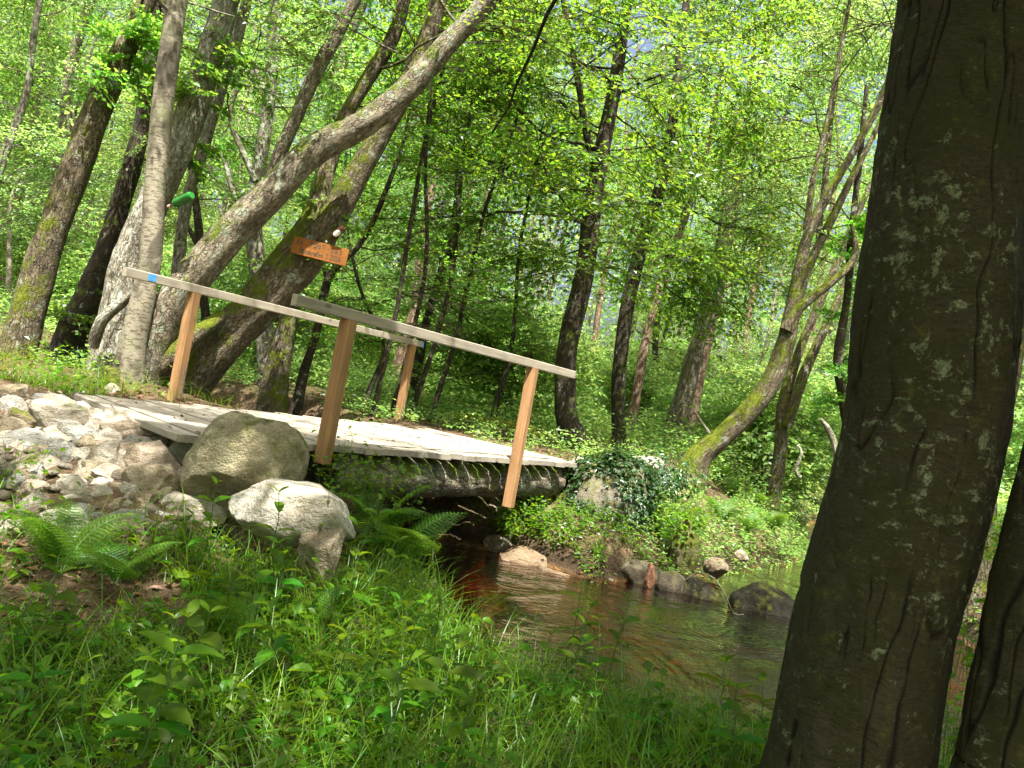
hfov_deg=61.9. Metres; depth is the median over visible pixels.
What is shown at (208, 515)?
upright herb
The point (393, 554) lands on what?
upright herb
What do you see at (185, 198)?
plastic bottle
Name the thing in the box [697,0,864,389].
tree
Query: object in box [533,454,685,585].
bank plants
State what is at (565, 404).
beech tree
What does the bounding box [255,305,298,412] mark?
tree stump
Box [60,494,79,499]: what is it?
stone
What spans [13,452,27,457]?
stone
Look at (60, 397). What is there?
stone
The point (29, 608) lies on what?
broadleaf herb
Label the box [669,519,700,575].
stone
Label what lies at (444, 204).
young alder
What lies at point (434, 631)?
upright herb
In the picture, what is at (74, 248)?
alder shrub
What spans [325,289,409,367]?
hazel shrub
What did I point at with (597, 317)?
tree
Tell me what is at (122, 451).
stone
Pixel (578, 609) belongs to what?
tall herb
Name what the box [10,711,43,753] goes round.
seedling
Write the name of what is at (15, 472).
leafy plant
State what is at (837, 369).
alder tree
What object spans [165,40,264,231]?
young birch
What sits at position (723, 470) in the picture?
fern
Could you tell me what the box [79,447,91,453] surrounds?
stone
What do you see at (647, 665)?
seedling
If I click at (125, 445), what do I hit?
stone
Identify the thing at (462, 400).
undergrowth
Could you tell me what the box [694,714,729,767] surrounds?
broadleaf herb
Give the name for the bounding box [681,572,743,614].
dead twig
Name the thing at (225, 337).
alder tree
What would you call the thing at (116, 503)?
stone
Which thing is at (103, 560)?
fern
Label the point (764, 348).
young birch
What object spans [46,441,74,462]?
stone
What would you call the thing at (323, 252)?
name board
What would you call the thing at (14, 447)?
stone
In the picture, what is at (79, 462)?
stone
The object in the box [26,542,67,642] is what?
tall herb
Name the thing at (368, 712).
seedling
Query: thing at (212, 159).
young beech
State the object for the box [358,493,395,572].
upright herb
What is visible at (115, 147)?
young birch
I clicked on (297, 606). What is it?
broadleaf herb
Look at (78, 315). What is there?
alder tree
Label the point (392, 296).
hazel shrub
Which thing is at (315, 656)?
grass tussock
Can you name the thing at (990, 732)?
alder tree
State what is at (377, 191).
young beech
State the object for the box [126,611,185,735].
upright herb
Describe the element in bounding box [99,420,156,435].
stone
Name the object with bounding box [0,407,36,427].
stone
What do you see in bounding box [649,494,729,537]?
leafy plant
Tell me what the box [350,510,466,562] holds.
fern
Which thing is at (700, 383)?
pine tree
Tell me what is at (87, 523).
stone
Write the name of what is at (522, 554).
boulder
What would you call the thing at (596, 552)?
leafy plant
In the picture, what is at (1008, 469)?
alder shrub
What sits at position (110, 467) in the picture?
stone
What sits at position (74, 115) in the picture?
young alder
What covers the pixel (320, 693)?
seedling
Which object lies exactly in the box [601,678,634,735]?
seedling
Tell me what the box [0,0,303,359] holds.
alder tree
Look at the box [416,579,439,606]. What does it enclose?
seedling
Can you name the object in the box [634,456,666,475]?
stone
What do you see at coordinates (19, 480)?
stone
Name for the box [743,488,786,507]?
fern
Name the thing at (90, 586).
leaf litter
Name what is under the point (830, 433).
dead branch
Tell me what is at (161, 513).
stone
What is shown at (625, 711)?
grass tussock
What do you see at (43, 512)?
stone
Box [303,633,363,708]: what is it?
broadleaf herb
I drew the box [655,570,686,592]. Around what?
stone
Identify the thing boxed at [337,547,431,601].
grass tussock
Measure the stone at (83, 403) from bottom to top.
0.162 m
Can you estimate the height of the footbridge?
1.531 m
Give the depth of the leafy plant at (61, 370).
8.02 m
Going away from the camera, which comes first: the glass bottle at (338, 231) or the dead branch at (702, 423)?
the glass bottle at (338, 231)
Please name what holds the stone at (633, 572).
on the ground at (244, 396)
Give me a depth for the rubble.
4.68 m
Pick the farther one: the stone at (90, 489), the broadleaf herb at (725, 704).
the stone at (90, 489)
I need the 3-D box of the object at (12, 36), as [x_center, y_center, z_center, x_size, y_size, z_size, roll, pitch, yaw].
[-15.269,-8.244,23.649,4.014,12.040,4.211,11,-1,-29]
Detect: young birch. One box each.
[0,0,113,307]
[0,1,94,247]
[69,48,175,241]
[164,63,260,245]
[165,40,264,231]
[303,53,391,295]
[608,125,720,356]
[709,153,848,380]
[715,238,789,367]
[816,186,867,360]
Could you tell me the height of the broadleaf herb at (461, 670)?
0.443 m
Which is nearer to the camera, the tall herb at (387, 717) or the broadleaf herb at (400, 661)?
the tall herb at (387, 717)
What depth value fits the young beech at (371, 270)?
27.40 m
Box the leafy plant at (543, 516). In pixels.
[512,492,574,527]
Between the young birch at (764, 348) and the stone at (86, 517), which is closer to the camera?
the stone at (86, 517)
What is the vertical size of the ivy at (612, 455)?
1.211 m
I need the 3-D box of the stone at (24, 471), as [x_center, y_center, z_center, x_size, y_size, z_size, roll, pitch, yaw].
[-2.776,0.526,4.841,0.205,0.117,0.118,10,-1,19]
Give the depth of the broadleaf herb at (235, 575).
3.65 m
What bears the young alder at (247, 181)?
on the ground at (244, 396)
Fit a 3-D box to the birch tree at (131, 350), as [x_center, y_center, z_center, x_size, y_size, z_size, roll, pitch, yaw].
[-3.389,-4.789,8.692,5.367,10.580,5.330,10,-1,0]
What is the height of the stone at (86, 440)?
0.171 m
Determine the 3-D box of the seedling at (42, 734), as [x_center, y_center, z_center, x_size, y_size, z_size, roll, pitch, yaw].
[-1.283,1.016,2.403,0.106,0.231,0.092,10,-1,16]
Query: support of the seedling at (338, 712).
on the ground at (244, 396)
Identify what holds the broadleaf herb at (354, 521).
on the ground at (244, 396)
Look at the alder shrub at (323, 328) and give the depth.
20.44 m
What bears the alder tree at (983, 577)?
on the ground at (244, 396)
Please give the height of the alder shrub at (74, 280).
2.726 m
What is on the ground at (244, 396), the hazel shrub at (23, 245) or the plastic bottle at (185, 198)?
the hazel shrub at (23, 245)
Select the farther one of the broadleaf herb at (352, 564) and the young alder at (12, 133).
the young alder at (12, 133)
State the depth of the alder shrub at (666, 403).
19.75 m
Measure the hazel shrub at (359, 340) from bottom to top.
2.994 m
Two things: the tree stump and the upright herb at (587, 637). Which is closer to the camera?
the upright herb at (587, 637)
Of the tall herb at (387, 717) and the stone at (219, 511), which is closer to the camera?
the tall herb at (387, 717)
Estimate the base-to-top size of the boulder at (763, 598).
0.511 m
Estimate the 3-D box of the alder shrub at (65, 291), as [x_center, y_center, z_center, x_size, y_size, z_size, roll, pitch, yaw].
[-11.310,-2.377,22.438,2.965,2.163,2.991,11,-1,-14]
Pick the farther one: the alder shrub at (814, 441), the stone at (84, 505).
the alder shrub at (814, 441)
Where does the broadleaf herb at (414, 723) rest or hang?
on the ground at (244, 396)
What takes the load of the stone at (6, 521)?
on the ground at (244, 396)
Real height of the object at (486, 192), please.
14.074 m
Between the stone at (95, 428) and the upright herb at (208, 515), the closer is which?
the upright herb at (208, 515)
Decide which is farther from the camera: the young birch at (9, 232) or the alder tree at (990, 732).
the young birch at (9, 232)
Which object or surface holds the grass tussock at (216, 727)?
on the ground at (244, 396)
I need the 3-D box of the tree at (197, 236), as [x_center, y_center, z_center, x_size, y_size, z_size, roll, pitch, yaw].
[-4.769,-1.575,12.100,3.988,5.404,2.906,10,-1,0]
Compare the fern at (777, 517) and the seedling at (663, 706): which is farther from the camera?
the fern at (777, 517)
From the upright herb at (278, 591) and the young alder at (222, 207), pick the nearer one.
the upright herb at (278, 591)
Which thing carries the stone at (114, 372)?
on the ground at (244, 396)
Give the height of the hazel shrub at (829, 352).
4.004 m
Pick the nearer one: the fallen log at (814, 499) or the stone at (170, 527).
the stone at (170, 527)
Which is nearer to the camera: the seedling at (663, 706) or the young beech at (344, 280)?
the seedling at (663, 706)
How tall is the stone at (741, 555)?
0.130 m
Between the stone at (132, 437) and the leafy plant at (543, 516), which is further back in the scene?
the leafy plant at (543, 516)
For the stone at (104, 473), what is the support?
on the ground at (244, 396)
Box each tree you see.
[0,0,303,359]
[38,0,243,368]
[52,81,307,320]
[83,0,415,371]
[91,0,416,384]
[111,0,360,384]
[145,0,630,385]
[159,0,631,401]
[333,0,810,450]
[482,0,850,448]
[492,0,1023,767]
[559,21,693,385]
[599,0,788,436]
[629,0,840,445]
[659,0,896,494]
[687,0,896,514]
[759,0,1023,767]
[802,85,868,420]
[851,109,1023,620]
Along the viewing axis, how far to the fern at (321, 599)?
3.91 m
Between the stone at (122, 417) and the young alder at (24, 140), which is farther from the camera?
the young alder at (24, 140)
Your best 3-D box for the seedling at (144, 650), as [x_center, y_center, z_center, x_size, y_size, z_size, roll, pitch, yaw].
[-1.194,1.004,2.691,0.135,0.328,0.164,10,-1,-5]
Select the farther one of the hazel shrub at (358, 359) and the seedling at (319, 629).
the hazel shrub at (358, 359)
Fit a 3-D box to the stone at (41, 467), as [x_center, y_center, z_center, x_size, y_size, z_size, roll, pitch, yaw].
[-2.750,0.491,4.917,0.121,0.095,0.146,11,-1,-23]
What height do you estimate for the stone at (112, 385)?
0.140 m
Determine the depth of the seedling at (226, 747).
2.43 m
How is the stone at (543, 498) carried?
on the ground at (244, 396)
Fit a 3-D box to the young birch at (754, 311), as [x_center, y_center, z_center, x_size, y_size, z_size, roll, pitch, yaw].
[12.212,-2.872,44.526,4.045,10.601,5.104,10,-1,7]
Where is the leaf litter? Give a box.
[0,322,1004,767]
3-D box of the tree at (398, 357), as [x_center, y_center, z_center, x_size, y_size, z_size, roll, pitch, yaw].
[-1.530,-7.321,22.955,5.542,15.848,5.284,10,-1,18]
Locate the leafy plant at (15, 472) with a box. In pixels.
[0,436,93,498]
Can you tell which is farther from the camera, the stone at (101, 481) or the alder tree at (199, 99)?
the alder tree at (199, 99)
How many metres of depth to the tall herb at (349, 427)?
6.64 m
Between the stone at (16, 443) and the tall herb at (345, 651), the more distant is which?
the stone at (16, 443)
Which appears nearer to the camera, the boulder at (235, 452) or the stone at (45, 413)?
the boulder at (235, 452)
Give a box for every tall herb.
[0,609,15,733]
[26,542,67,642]
[53,550,97,638]
[298,483,336,591]
[312,592,373,763]
[346,411,357,441]
[367,593,431,767]
[411,536,433,612]
[554,563,597,695]
[578,599,602,700]
[583,616,615,740]
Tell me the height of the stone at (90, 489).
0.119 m
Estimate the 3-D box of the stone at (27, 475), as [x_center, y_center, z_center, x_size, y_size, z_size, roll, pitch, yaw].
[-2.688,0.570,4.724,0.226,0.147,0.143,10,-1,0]
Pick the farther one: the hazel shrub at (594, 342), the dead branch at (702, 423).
the hazel shrub at (594, 342)
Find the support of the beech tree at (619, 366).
on the ground at (244, 396)
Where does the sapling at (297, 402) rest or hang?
on the ground at (244, 396)
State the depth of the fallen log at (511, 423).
12.27 m
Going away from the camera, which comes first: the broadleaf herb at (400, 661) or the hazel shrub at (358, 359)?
the broadleaf herb at (400, 661)
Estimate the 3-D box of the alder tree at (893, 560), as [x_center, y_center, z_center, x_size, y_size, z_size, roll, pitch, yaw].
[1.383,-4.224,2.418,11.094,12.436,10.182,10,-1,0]
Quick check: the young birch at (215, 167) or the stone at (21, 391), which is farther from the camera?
the young birch at (215, 167)
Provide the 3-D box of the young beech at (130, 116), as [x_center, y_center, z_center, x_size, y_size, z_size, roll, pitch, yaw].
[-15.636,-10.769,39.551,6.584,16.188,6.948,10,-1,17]
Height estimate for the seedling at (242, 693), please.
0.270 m
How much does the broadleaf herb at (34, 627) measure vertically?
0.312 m
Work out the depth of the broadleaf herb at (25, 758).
2.18 m
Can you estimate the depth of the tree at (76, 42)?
19.31 m
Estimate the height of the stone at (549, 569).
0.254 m
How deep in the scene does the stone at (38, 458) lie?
4.93 m
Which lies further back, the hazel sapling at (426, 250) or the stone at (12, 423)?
the hazel sapling at (426, 250)
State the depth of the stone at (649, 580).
8.00 m
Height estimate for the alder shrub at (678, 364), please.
3.308 m
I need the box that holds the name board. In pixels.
[290,236,348,265]
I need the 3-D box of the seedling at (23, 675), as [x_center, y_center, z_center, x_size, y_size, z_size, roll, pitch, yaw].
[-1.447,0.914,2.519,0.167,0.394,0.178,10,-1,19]
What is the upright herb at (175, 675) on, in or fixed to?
on the ground at (244, 396)
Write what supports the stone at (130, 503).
on the ground at (244, 396)
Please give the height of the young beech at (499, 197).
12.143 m
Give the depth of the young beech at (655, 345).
23.58 m
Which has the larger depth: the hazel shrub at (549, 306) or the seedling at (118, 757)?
the hazel shrub at (549, 306)
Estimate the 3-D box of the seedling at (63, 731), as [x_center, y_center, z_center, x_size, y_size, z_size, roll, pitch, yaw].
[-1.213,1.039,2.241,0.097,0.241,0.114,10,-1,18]
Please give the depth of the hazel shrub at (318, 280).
28.76 m
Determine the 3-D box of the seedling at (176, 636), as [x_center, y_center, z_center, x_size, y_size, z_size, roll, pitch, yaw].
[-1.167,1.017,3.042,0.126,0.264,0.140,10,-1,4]
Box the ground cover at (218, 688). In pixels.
[0,358,950,767]
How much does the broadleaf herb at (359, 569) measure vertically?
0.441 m
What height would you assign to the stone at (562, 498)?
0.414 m
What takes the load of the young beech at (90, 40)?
on the ground at (244, 396)
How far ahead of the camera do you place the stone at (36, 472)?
4.84 m
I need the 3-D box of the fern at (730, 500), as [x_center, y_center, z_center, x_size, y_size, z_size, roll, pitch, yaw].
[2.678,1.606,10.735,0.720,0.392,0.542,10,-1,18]
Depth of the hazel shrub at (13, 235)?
30.42 m
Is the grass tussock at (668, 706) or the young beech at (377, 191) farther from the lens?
the young beech at (377, 191)
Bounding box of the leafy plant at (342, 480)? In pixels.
[304,430,389,503]
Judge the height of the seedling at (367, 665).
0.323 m
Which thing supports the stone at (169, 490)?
on the ground at (244, 396)
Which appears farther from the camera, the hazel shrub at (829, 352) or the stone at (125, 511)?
the hazel shrub at (829, 352)
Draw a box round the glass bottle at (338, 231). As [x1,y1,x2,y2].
[325,225,345,242]
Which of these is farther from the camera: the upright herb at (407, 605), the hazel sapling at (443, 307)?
the hazel sapling at (443, 307)
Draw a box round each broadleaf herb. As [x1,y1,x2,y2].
[0,582,50,655]
[0,705,43,767]
[2,604,58,671]
[14,564,82,657]
[97,665,193,767]
[141,654,203,720]
[151,599,227,708]
[158,657,205,725]
[182,558,223,611]
[206,555,250,627]
[237,595,300,689]
[250,536,305,612]
[264,601,314,694]
[303,582,322,624]
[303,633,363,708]
[321,613,359,678]
[329,546,371,625]
[340,516,369,586]
[340,550,361,595]
[365,650,442,753]
[379,658,405,712]
[393,655,436,731]
[406,639,486,744]
[462,704,507,764]
[693,655,750,745]
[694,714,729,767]
[699,679,764,767]
[734,672,775,751]
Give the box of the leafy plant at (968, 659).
[952,580,984,684]
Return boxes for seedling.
[0,629,69,730]
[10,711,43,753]
[24,727,67,767]
[25,561,64,620]
[31,697,72,766]
[100,647,164,754]
[111,712,154,767]
[151,727,180,767]
[172,634,203,680]
[216,743,247,767]
[236,688,274,763]
[267,559,295,617]
[303,614,331,657]
[310,706,358,767]
[316,689,349,765]
[334,661,377,761]
[338,706,378,767]
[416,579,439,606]
[429,600,450,628]
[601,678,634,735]
[625,682,661,765]
[636,661,673,738]
[649,668,677,737]
[653,685,675,737]
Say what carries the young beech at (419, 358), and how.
on the ground at (244, 396)
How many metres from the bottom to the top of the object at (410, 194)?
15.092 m
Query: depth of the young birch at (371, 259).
36.72 m
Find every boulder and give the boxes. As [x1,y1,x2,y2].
[180,411,309,526]
[228,478,355,548]
[500,545,547,566]
[562,455,655,528]
[683,574,725,601]
[729,582,794,617]
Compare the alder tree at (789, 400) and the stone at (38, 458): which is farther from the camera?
the alder tree at (789, 400)
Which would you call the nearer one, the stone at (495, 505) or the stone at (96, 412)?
the stone at (96, 412)
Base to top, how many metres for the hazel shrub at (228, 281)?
2.909 m
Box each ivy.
[561,445,665,536]
[620,439,707,508]
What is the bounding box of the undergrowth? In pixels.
[0,280,1014,630]
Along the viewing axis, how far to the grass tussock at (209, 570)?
4.18 m
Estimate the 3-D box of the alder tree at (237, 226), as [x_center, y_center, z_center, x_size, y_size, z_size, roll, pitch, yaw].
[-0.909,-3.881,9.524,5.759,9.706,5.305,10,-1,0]
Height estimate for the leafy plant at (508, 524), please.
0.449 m
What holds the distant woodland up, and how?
on the ground at (244, 396)
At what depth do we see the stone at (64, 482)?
4.66 m
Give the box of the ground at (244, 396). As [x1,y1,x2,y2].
[0,306,1006,767]
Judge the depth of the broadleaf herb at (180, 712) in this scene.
2.35 m
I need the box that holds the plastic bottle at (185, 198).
[167,192,194,207]
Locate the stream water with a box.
[378,512,974,761]
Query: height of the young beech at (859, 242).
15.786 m
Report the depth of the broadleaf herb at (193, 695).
2.82 m
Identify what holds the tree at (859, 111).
on the ground at (244, 396)
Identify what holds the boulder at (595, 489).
on the ground at (244, 396)
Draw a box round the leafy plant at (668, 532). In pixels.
[649,505,728,552]
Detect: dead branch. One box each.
[693,409,709,432]
[794,445,802,478]
[819,417,837,459]
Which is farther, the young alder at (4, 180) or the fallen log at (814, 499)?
the young alder at (4, 180)
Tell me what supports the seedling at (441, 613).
on the ground at (244, 396)
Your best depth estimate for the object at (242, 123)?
35.11 m
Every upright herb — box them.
[4,641,68,746]
[58,654,110,762]
[98,599,225,767]
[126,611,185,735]
[187,476,233,570]
[226,549,272,676]
[245,485,297,591]
[265,530,302,625]
[351,605,400,714]
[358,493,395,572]
[369,599,427,733]
[370,535,410,629]
[414,595,458,683]
[424,701,461,767]
[429,668,499,767]
[446,628,488,718]
[518,629,560,705]
[544,612,595,732]
[554,601,604,683]
[588,592,643,697]
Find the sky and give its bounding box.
[2,0,1023,432]
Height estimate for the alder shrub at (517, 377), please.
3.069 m
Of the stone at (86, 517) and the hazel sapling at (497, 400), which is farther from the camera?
the hazel sapling at (497, 400)
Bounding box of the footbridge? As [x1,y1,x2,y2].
[74,267,579,507]
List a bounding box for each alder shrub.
[0,231,92,300]
[13,249,87,307]
[49,246,244,335]
[69,231,251,360]
[211,274,360,371]
[378,266,607,436]
[454,321,556,403]
[580,343,679,435]
[606,335,764,456]
[638,378,742,435]
[678,356,841,516]
[714,404,833,471]
[1001,438,1021,496]
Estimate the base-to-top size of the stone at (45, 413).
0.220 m
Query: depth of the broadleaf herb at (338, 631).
3.56 m
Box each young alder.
[0,0,58,238]
[0,0,144,251]
[0,4,139,251]
[0,37,53,220]
[64,1,212,263]
[131,0,335,285]
[142,0,322,322]
[232,64,311,262]
[320,104,424,298]
[348,147,435,311]
[356,45,549,320]
[632,179,731,366]
[778,95,878,383]
[1014,358,1023,416]
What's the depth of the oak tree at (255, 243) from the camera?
13.40 m
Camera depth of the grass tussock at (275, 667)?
3.28 m
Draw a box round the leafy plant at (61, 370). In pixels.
[30,345,117,383]
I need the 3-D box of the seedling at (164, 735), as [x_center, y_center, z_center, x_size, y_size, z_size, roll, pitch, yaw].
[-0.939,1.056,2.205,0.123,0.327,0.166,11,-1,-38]
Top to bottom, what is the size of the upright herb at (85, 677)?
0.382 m
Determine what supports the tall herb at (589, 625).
on the ground at (244, 396)
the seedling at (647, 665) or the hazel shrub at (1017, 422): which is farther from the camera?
the hazel shrub at (1017, 422)
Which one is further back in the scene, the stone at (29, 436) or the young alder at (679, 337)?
the young alder at (679, 337)
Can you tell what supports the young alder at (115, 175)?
on the ground at (244, 396)
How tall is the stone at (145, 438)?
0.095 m
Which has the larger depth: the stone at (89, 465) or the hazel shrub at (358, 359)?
the hazel shrub at (358, 359)
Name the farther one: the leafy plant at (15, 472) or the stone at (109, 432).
the stone at (109, 432)
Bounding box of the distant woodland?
[0,0,1023,422]
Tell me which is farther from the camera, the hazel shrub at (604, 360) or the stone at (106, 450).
the hazel shrub at (604, 360)
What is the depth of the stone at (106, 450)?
4.97 m
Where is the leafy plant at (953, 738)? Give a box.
[938,657,971,767]
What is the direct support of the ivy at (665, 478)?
on the ground at (244, 396)
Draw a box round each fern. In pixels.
[2,495,140,576]
[60,539,182,585]
[175,590,269,644]
[268,585,347,634]
[333,479,445,534]
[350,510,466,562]
[656,444,670,458]
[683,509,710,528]
[701,493,751,522]
[710,462,738,482]
[718,475,752,495]
[735,508,765,531]
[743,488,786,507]
[758,506,789,531]
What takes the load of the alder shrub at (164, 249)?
on the ground at (244, 396)
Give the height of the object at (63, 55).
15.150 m
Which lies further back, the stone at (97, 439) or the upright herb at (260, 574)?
the stone at (97, 439)
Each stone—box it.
[0,384,30,399]
[0,394,27,411]
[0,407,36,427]
[0,416,28,431]
[0,427,48,447]
[0,430,12,434]
[0,457,14,474]
[0,518,21,533]
[5,473,24,489]
[7,443,25,452]
[10,441,21,453]
[10,452,61,469]
[11,466,32,474]
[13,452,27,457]
[16,473,43,490]
[18,491,49,514]
[20,479,49,493]
[27,398,91,427]
[28,468,43,477]
[31,444,47,452]
[32,393,66,399]
[35,508,64,529]
[37,463,44,470]
[40,394,57,399]
[42,425,71,441]
[45,391,76,403]
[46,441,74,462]
[47,436,70,445]
[53,418,98,444]
[55,473,87,495]
[59,507,89,522]
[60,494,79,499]
[68,447,87,461]
[71,392,86,396]
[73,502,95,512]
[75,438,121,470]
[75,467,85,473]
[76,434,96,449]
[76,520,99,533]
[77,401,90,406]
[78,457,85,468]
[78,472,92,483]
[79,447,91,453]
[80,486,94,496]
[81,460,106,473]
[84,417,109,426]
[87,407,103,417]
[87,425,100,431]
[87,512,105,523]
[90,469,111,478]
[90,478,111,484]
[90,485,112,495]
[91,435,105,443]
[94,463,120,480]
[98,367,119,387]
[98,428,122,441]
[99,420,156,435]
[103,407,126,418]
[104,383,119,392]
[104,508,145,526]
[107,412,134,422]
[108,482,121,486]
[108,497,127,508]
[115,448,125,467]
[116,516,144,531]
[118,481,139,494]
[120,441,138,448]
[120,462,182,492]
[122,434,140,441]
[122,440,181,473]
[122,500,132,506]
[131,488,159,504]
[134,509,147,515]
[137,435,154,441]
[142,518,156,525]
[152,434,167,444]
[155,511,172,515]
[157,521,185,536]
[158,486,173,495]
[159,491,227,528]
[169,442,191,463]
[297,527,344,587]
[483,534,511,552]
[488,499,508,511]
[526,496,553,506]
[539,566,568,574]
[553,492,566,502]
[558,467,568,476]
[621,559,659,584]
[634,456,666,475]
[643,562,654,587]
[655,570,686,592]
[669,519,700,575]
[703,557,728,578]
[734,549,748,561]
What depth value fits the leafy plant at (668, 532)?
8.79 m
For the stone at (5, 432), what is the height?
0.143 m
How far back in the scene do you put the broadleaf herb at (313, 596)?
3.90 m
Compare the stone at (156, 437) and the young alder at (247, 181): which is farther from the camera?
the young alder at (247, 181)
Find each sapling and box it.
[230,168,475,412]
[283,31,469,414]
[303,0,521,417]
[315,0,550,417]
[377,2,570,420]
[402,106,624,416]
[406,57,622,421]
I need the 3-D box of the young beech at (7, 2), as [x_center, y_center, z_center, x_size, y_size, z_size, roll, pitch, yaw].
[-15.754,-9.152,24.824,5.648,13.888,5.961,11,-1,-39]
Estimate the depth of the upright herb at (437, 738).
2.57 m
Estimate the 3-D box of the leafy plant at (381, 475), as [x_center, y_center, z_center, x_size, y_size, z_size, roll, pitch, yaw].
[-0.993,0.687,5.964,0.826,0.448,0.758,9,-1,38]
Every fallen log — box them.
[453,413,545,444]
[732,466,821,507]
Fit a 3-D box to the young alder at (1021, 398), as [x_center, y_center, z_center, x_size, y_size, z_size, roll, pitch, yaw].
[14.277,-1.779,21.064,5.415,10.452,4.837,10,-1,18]
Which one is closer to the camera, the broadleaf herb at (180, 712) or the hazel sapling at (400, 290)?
the broadleaf herb at (180, 712)
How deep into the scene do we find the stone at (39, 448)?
5.11 m
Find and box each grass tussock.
[5,641,205,736]
[74,636,229,711]
[113,616,337,757]
[167,519,253,587]
[225,630,340,695]
[253,581,416,688]
[287,539,400,613]
[322,587,431,660]
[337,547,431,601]
[378,599,547,710]
[568,684,663,748]
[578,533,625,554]
[616,673,753,756]
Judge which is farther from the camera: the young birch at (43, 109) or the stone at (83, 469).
the young birch at (43, 109)
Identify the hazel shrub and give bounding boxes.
[0,206,30,270]
[0,211,76,294]
[161,213,368,384]
[238,235,369,350]
[314,281,406,381]
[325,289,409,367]
[340,287,426,364]
[359,272,480,389]
[427,303,553,403]
[525,301,613,393]
[576,326,639,406]
[579,354,634,411]
[718,351,818,383]
[730,335,849,469]
[1005,380,1023,466]
[1008,384,1023,463]
[1010,409,1023,462]
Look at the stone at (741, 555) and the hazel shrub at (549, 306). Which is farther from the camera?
the hazel shrub at (549, 306)
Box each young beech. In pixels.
[0,0,82,279]
[0,20,127,244]
[20,0,138,247]
[90,0,319,255]
[94,0,254,230]
[233,0,382,264]
[270,24,415,347]
[291,85,405,291]
[305,0,602,403]
[315,121,414,299]
[330,41,498,366]
[432,62,583,357]
[554,0,806,405]
[598,123,753,389]
[816,148,875,370]
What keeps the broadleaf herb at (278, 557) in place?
on the ground at (244, 396)
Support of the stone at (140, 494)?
on the ground at (244, 396)
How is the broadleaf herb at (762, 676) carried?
on the ground at (244, 396)
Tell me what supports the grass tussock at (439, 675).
on the ground at (244, 396)
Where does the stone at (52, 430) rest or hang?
on the ground at (244, 396)
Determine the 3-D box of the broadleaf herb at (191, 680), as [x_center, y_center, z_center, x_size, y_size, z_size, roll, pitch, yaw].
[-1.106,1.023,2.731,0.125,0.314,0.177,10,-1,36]
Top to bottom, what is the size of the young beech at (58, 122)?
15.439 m
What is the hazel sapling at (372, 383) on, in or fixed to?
on the ground at (244, 396)
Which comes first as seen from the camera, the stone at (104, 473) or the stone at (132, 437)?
the stone at (104, 473)
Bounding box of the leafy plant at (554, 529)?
[514,501,588,549]
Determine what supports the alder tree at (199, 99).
on the ground at (244, 396)
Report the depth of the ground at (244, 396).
7.89 m
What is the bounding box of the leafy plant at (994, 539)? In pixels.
[980,504,1005,570]
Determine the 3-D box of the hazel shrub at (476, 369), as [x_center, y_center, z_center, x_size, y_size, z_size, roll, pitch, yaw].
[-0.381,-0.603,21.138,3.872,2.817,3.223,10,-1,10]
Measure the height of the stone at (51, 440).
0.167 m
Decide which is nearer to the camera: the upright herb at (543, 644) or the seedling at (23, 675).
the seedling at (23, 675)
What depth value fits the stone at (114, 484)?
4.79 m
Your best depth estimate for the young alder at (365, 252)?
33.78 m
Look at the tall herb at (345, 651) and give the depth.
2.88 m
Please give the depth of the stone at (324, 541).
4.30 m
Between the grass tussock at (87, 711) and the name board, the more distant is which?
the name board
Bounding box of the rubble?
[0,397,193,526]
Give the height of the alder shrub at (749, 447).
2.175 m
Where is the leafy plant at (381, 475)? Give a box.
[307,440,430,515]
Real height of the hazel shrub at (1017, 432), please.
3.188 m
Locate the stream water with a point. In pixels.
(687, 636)
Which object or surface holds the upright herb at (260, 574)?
on the ground at (244, 396)
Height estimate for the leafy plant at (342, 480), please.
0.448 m
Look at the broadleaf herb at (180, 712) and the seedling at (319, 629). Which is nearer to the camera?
the broadleaf herb at (180, 712)
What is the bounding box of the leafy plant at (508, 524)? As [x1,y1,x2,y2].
[455,496,555,540]
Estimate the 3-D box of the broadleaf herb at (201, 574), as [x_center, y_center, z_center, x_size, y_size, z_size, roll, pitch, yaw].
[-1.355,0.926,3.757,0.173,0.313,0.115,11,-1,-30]
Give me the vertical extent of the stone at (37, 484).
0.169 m
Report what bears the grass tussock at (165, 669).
on the ground at (244, 396)
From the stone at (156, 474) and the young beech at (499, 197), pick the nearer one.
the stone at (156, 474)
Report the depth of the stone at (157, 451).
4.96 m
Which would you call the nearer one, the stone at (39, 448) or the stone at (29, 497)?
the stone at (29, 497)
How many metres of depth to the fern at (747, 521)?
11.07 m
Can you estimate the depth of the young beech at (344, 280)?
27.72 m
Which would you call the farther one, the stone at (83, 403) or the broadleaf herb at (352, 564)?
the stone at (83, 403)
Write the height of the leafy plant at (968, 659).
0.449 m

